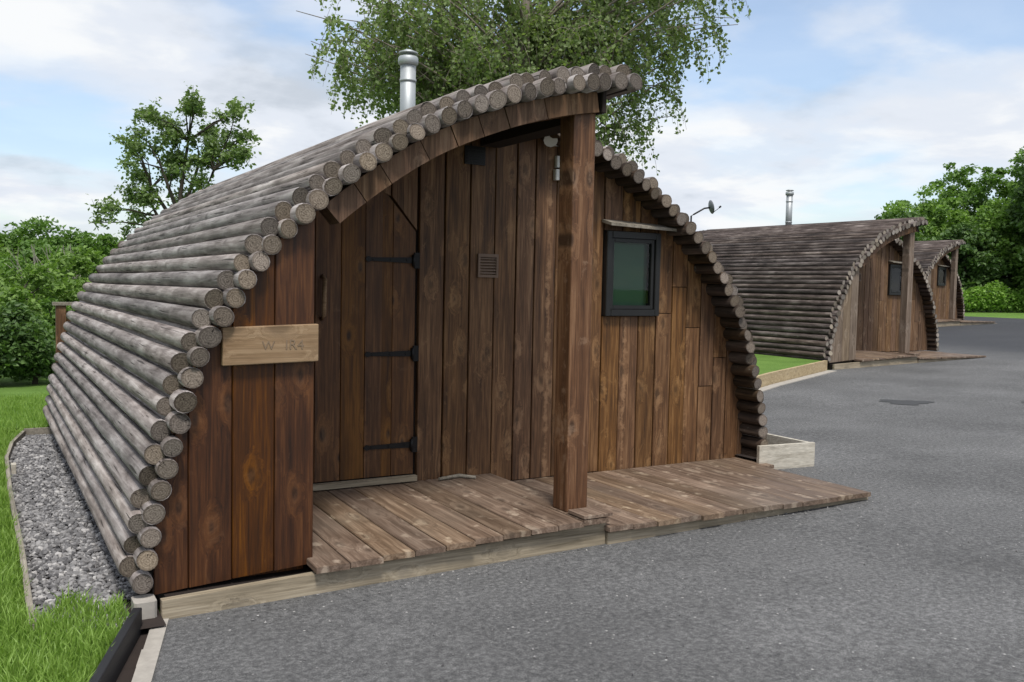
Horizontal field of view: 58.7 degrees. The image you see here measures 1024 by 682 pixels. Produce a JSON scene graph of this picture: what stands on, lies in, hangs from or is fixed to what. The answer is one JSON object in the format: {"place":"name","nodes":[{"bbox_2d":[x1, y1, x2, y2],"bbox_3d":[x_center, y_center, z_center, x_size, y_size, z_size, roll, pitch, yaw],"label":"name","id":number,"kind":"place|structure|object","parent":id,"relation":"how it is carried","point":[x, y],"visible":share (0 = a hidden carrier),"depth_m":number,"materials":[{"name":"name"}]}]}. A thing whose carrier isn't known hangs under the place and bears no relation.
{"place":"outdoors","nodes":[
{"label":"outdoors","id":0,"kind":"place"},
{"bbox_2d":[0,391,132,681],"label":"lawn","id":1,"kind":"structure","parent":0,"point":[128,613],"depth_m":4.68,"materials":[{"name":"green plant"}]},
{"bbox_2d":[52,302,72,361],"bbox_3d":[-4.229,0.243,10.081,1.530,1.335,0.140,-1,4,-30],"label":"screen fence","id":2,"kind":"object","parent":1,"relation":"on","point":[60,314],"visible":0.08,"depth_m":9.66,"materials":[{"name":"brown wood"}]},
{"bbox_2d":[9,434,146,633],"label":"slate gravel","id":3,"kind":"structure","parent":0,"point":[43,477],"depth_m":5.50,"materials":[{"name":"grey gravel"}]},
{"bbox_2d":[0,307,1023,611],"bbox_3d":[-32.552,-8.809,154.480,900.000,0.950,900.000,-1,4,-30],"label":"ground","id":4,"kind":"structure","parent":0,"point":[16,389],"depth_m":13.77,"materials":[{"name":"green plant"}]},
{"bbox_2d":[0,243,38,286],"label":"hedgerow tree","id":5,"kind":"object","parent":4,"relation":"on","point":[3,254],"visible":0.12,"depth_m":37.14,"materials":[{"name":"green plant"}]},
{"bbox_2d":[0,300,52,378],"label":"bush","id":6,"kind":"object","parent":4,"relation":"on","point":[16,330],"visible":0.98,"depth_m":13.28,"materials":[{"name":"green plant"}]},
{"bbox_2d":[0,333,55,383],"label":"bush","id":7,"kind":"object","parent":4,"relation":"on","point":[35,369],"visible":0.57,"depth_m":13.49,"materials":[{"name":"green plant"}]},
{"bbox_2d":[5,427,52,634],"bbox_3d":[-3.459,1.110,6.420,0.396,0.175,5.703,-1,4,-25],"label":"timber edging","id":8,"kind":"object","parent":4,"relation":"on","point":[18,438],"visible":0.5,"depth_m":5.98,"materials":[{"name":"grey wood"}]},
{"bbox_2d":[0,260,85,325],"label":"bush","id":9,"kind":"object","parent":4,"relation":"on","point":[39,277],"visible":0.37,"depth_m":19.96,"materials":[{"name":"green plant"}]},
{"bbox_2d":[5,244,80,279],"bbox_3d":[-12.332,-1.536,24.669,3.155,2.239,2.826,-1,4,-30],"label":"bush","id":10,"kind":"object","parent":4,"relation":"on","point":[34,259],"visible":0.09,"depth_m":24.36,"materials":[{"name":"green plant"}]},
{"bbox_2d":[0,240,91,288],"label":"bush","id":11,"kind":"object","parent":4,"relation":"on","point":[8,262],"visible":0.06,"depth_m":25.88,"materials":[{"name":"green plant"}]},
{"bbox_2d":[26,297,75,352],"bbox_3d":[-7.401,0.024,14.905,1.506,1.516,1.277,-1,4,-30],"label":"bush","id":12,"kind":"object","parent":4,"relation":"on","point":[46,303],"visible":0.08,"depth_m":14.71,"materials":[{"name":"green plant"}]},
{"bbox_2d":[0,216,110,282],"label":"hedgerow tree","id":13,"kind":"object","parent":4,"relation":"on","point":[37,226],"visible":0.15,"depth_m":38.99,"materials":[{"name":"green plant"}]},
{"bbox_2d":[22,244,105,308],"bbox_3d":[-10.217,-1.031,22.063,3.186,2.621,3.282,1,3,-6],"label":"bush","id":14,"kind":"object","parent":4,"relation":"on","point":[84,262],"visible":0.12,"depth_m":21.59,"materials":[{"name":"green plant"}]},
{"bbox_2d":[30,499,165,628],"bbox_3d":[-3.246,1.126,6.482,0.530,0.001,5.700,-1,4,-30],"label":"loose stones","id":15,"kind":"object","parent":4,"relation":"on","point":[158,620],"visible":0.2,"depth_m":4.21,"materials":[{"name":"stone"}]},
{"bbox_2d":[81,231,123,256],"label":"hedgerow tree","id":16,"kind":"object","parent":4,"relation":"on","point":[109,239],"visible":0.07,"depth_m":40.98,"materials":[{"name":"green plant"}]},
{"bbox_2d":[89,608,141,681],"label":"edging board","id":17,"kind":"object","parent":4,"relation":"on","point":[114,660],"visible":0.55,"depth_m":3.76,"materials":[{"name":"black plastic"}]},
{"bbox_2d":[116,628,149,681],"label":"soil gap","id":18,"kind":"object","parent":4,"relation":"on","point":[127,672],"depth_m":3.85,"materials":[{"name":"brown soil"}]},
{"bbox_2d":[131,594,156,619],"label":"footing block","id":19,"kind":"structure","parent":4,"relation":"on","point":[147,603],"depth_m":4.24,"materials":[{"name":"concrete"}]},
{"bbox_2d":[131,618,168,681],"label":"kerb","id":20,"kind":"structure","parent":4,"relation":"on","point":[147,662],"depth_m":3.85,"materials":[{"name":"concrete"}]},
{"bbox_2d":[84,81,262,239],"bbox_3d":[-6.644,-2.222,18.073,3.265,5.362,2.706,0,4,-14],"label":"tree","id":21,"kind":"object","parent":4,"relation":"on","point":[177,161],"visible":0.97,"depth_m":17.58,"materials":[{"name":"green plant"}]},
{"bbox_2d":[43,49,767,594],"bbox_3d":[-0.972,-0.852,8.076,5.406,3.710,6.090,-1,4,-30],"label":"log cabin","id":22,"kind":"object","parent":4,"relation":"on","point":[517,277],"visible":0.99,"depth_m":6.21,"materials":[{"name":"brown wood"}]},
{"bbox_2d":[221,324,318,365],"bbox_3d":[-1.204,0.016,4.545,0.480,0.203,0.042,-1,4,-30],"label":"name sign","id":23,"kind":"object","parent":22,"relation":"attached to","point":[252,345],"visible":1,"depth_m":4.52,"materials":[{"name":"brown wood"}]},
{"bbox_2d":[313,191,419,490],"bbox_3d":[-1.049,-0.023,6.159,0.923,2.027,0.111,-1,4,-30],"label":"door","id":24,"kind":"structure","parent":22,"relation":"in","point":[365,264],"depth_m":6.21,"materials":[{"name":"brown wood"}]},
{"bbox_2d":[601,219,676,315],"bbox_3d":[1.002,-0.581,7.300,0.669,0.758,0.193,-1,4,-30],"label":"window","id":25,"kind":"structure","parent":22,"relation":"in","point":[624,261],"depth_m":7.31,"materials":[{"name":"green glass"}]},
{"bbox_2d":[690,200,720,220],"bbox_3d":[4.644,-2.707,21.873,0.754,1.354,0.295,1,3,5],"label":"satellite dish","id":26,"kind":"object","parent":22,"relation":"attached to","point":[710,207],"visible":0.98,"depth_m":21.77,"materials":[{"name":"black metal"}]},
{"bbox_2d":[149,457,870,618],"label":"porch deck","id":27,"kind":"structure","parent":4,"relation":"on","point":[368,535],"depth_m":5.60,"materials":[{"name":"brown wood"}]},
{"bbox_2d":[438,474,475,479],"bbox_3d":[-0.402,0.976,6.537,0.279,0.028,0.105,0,4,-18],"label":"driftwood stick","id":28,"kind":"object","parent":27,"relation":"on","point":[456,476],"visible":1,"depth_m":6.54,"materials":[{"name":"grey wood"}]},
{"bbox_2d":[296,0,751,175],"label":"birch tree","id":29,"kind":"object","parent":4,"relation":"on","point":[446,65],"visible":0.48,"depth_m":15.12,"materials":[{"name":"green plant"}]},
{"bbox_2d":[756,360,836,391],"bbox_3d":[3.715,0.667,13.549,0.353,0.313,7.672,3,4,33],"label":"kerb board","id":30,"kind":"object","parent":4,"relation":"on","point":[775,379],"visible":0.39,"depth_m":15.07,"materials":[{"name":"wood"}]},
{"bbox_2d":[695,189,938,362],"bbox_3d":[6.524,-1.660,20.792,5.406,3.710,6.090,-1,4,-33],"label":"log cabin","id":31,"kind":"object","parent":4,"relation":"on","point":[844,291],"visible":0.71,"depth_m":18.47,"materials":[{"name":"brown wood"}]},
{"bbox_2d":[887,260,901,294],"bbox_3d":[8.528,-1.394,20.095,0.669,0.758,0.193,-1,4,-33],"label":"window","id":32,"kind":"structure","parent":31,"relation":"in","point":[893,270],"depth_m":20.08,"materials":[{"name":"glass"}]},
{"bbox_2d":[874,210,940,240],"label":"broadleaf tree","id":33,"kind":"object","parent":4,"relation":"on","point":[898,215],"visible":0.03,"depth_m":45.79,"materials":[{"name":"green plant"}]},
{"bbox_2d":[880,183,970,252],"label":"broadleaf tree","id":34,"kind":"object","parent":4,"relation":"on","point":[935,212],"visible":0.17,"depth_m":48.33,"materials":[{"name":"green plant"}]},
{"bbox_2d":[914,240,965,319],"bbox_3d":[13.695,-2.665,33.835,5.406,3.710,6.090,-1,4,-36],"label":"log cabin","id":35,"kind":"object","parent":4,"relation":"on","point":[938,265],"visible":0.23,"depth_m":31.86,"materials":[{"name":"brown wood"}]},
{"bbox_2d":[937,264,949,285],"bbox_3d":[15.740,-2.406,33.270,0.669,0.758,0.193,-1,4,-36],"label":"window","id":36,"kind":"structure","parent":35,"relation":"in","point":[941,277],"depth_m":33.29,"materials":[{"name":"glass"}]},
{"bbox_2d":[923,162,1010,232],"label":"broadleaf tree","id":37,"kind":"object","parent":4,"relation":"on","point":[974,195],"visible":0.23,"depth_m":52.57,"materials":[{"name":"green plant"}]},
{"bbox_2d":[937,319,996,326],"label":"porch deck","id":38,"kind":"structure","parent":4,"relation":"on","point":[949,322],"depth_m":31.48,"materials":[{"name":"brown wood"}]},
{"bbox_2d":[938,220,1013,309],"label":"broadleaf tree","id":39,"kind":"object","parent":4,"relation":"on","point":[972,260],"visible":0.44,"depth_m":45.09,"materials":[{"name":"green plant"}]},
{"bbox_2d":[955,196,1023,310],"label":"broadleaf tree","id":40,"kind":"object","parent":4,"relation":"on","point":[995,211],"visible":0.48,"depth_m":45.46,"materials":[{"name":"green plant"}]},
{"bbox_2d":[961,280,1023,312],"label":"hedge","id":41,"kind":"object","parent":4,"relation":"on","point":[1002,299],"visible":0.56,"depth_m":43.95,"materials":[{"name":"green plant"}]},
{"bbox_2d":[979,147,1023,215],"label":"broadleaf tree","id":42,"kind":"object","parent":4,"relation":"on","point":[1010,184],"visible":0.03,"depth_m":50.81,"materials":[{"name":"green plant"}]},
{"bbox_2d":[1003,146,1023,273],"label":"broadleaf tree","id":43,"kind":"object","parent":4,"relation":"on","point":[1017,195],"visible":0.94,"depth_m":44.26,"materials":[{"name":"green plant"}]},
{"bbox_2d":[0,0,1023,243],"label":"sky","id":44,"kind":"structure","parent":0,"point":[851,107],"materials":[{"name":"blue"}]},
{"bbox_2d":[152,316,1023,681],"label":"tarmac","id":45,"kind":"structure","parent":0,"point":[944,464],"depth_m":4.68,"materials":[{"name":"grey asphalt"}]},
{"bbox_2d":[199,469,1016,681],"bbox_3d":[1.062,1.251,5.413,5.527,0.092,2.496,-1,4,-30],"label":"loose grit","id":46,"kind":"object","parent":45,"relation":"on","point":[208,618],"visible":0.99,"depth_m":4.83,"materials":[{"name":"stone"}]},
{"bbox_2d":[735,433,814,468],"bbox_3d":[1.165,0.861,9.953,0.610,0.250,4.951,-1,4,-29],"label":"planter box","id":47,"kind":"object","parent":45,"relation":"on","point":[779,452],"visible":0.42,"depth_m":7.86,"materials":[{"name":"wood"}]},
{"bbox_2d":[826,350,985,369],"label":"porch deck","id":48,"kind":"structure","parent":45,"relation":"on","point":[868,359],"depth_m":18.15,"materials":[{"name":"brown wood"}]},
{"bbox_2d":[880,399,933,404],"bbox_3d":[5.348,0.830,12.334,0.711,0.008,0.566,2,4,21],"label":"tarmac patch","id":49,"kind":"object","parent":45,"relation":"on","point":[908,402],"visible":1,"depth_m":12.39,"materials":[{"name":"grey asphalt"}]},
{"bbox_2d":[755,354,818,374],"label":"raised lawn","id":50,"kind":"structure","parent":0,"point":[766,363],"depth_m":16.48,"materials":[{"name":"green plant"}]}
]}

